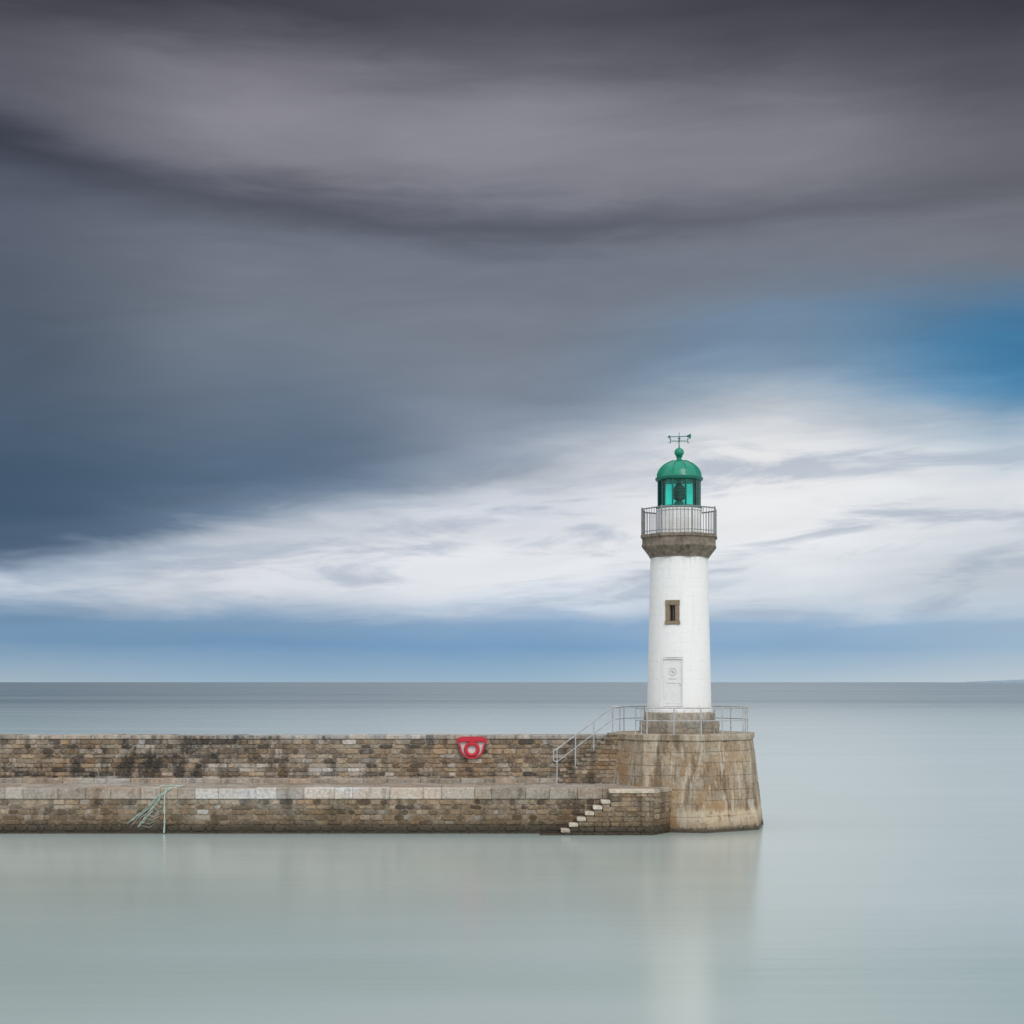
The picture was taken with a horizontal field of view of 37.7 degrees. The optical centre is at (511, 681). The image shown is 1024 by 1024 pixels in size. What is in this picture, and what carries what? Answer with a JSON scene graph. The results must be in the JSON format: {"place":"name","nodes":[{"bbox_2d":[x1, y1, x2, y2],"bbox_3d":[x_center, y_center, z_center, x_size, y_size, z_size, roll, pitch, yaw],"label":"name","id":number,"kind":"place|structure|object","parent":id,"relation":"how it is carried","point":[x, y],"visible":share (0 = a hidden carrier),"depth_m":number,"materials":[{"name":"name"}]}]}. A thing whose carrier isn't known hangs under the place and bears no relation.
{"place":"outdoors","nodes":[
{"label":"outdoors","id":0,"kind":"place"},
{"bbox_2d":[0,682,1023,1023],"bbox_3d":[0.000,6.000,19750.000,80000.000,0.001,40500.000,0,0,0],"label":"water","id":1,"kind":"structure","parent":0,"point":[870,870],"depth_m":42.76,"materials":[{"name":"grey liquid"}]},
{"bbox_2d":[0,778,667,833],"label":"stone quay","id":2,"kind":"structure","parent":1,"relation":"in","point":[305,805],"depth_m":59.37,"materials":[{"name":"stone"}]},
{"bbox_2d":[128,785,184,832],"bbox_3d":[-14.043,5.024,59.406,2.262,1.887,0.648,0,0,-21],"label":"mooring rope","id":3,"kind":"object","parent":2,"relation":"attached to","point":[153,801],"visible":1,"depth_m":59.27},
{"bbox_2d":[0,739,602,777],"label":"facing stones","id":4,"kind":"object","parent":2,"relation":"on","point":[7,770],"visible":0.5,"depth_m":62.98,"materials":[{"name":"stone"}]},
{"bbox_2d":[457,737,486,758],"bbox_3d":[-1.680,2.755,62.830,1.240,0.930,0.200,0,0,0],"label":"lifebuoy","id":5,"kind":"object","parent":4,"relation":"attached to","point":[471,747],"visible":1,"depth_m":62.76,"materials":[{"name":"plastic"}]},
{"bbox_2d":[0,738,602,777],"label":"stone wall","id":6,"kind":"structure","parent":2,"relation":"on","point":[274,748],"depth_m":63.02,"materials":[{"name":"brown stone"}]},
{"bbox_2d":[0,734,607,738],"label":"coping","id":7,"kind":"object","parent":6,"relation":"on","point":[295,736],"visible":0.94,"depth_m":62.95,"materials":[{"name":"grey stone"}]},
{"bbox_2d":[553,706,619,783],"bbox_3d":[3.072,2.610,61.980,2.755,3.240,0.060,0,0,0],"label":"stair handrail","id":8,"kind":"object","parent":2,"relation":"on","point":[557,760],"visible":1,"depth_m":61.96,"materials":[{"name":"metal"}]},
{"bbox_2d":[558,733,618,783],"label":"stone stairs","id":9,"kind":"structure","parent":2,"relation":"on","point":[596,765],"depth_m":61.98,"materials":[{"name":"brown stone"}]},
{"bbox_2d":[540,788,671,834],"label":"harbour steps","id":10,"kind":"structure","parent":1,"relation":"in","point":[633,812],"depth_m":58.75,"materials":[{"name":"brown stone"}]},
{"bbox_2d":[611,731,762,832],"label":"pier head platform","id":11,"kind":"structure","parent":1,"relation":"in","point":[711,780],"depth_m":60.25,"materials":[{"name":"beige stone"}]},
{"bbox_2d":[639,434,719,733],"bbox_3d":[7.020,-4.185,63.000,3.300,12.630,3.300,0,0,0],"label":"lighthouse","id":12,"kind":"object","parent":11,"relation":"on","point":[679,546],"visible":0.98,"depth_m":61.96,"materials":[{"name":"paint"}]},
{"bbox_2d":[662,657,682,706],"bbox_3d":[6.630,0.002,61.868,0.898,2.025,0.105,0,0,19],"label":"door","id":13,"kind":"structure","parent":12,"relation":"in","point":[672,691],"depth_m":61.85,"materials":[{"name":"paint"}]},
{"bbox_2d":[671,605,674,620],"bbox_3d":[6.681,-2.840,62.017,0.228,0.680,0.040,0,0,19],"label":"window pane","id":14,"kind":"structure","parent":12,"relation":"in","point":[671,605],"depth_m":62.02,"materials":[{"name":"black glass"}]},
{"bbox_2d":[615,706,747,734],"bbox_3d":[7.140,1.577,63.000,5.421,1.087,5.424,0,0,-32],"label":"platform railing","id":15,"kind":"object","parent":11,"relation":"on","point":[700,720],"visible":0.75,"depth_m":60.99,"materials":[{"name":"metal"}]},
{"bbox_2d":[0,0,1023,681],"label":"sky","id":16,"kind":"structure","parent":0,"point":[340,340],"materials":[{"name":"grey"}]},
{"bbox_2d":[949,679,1023,682],"bbox_3d":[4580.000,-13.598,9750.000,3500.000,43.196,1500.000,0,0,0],"label":"distant coast","id":17,"kind":"structure","parent":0,"point":[1010,681],"depth_m":9211.17}
]}

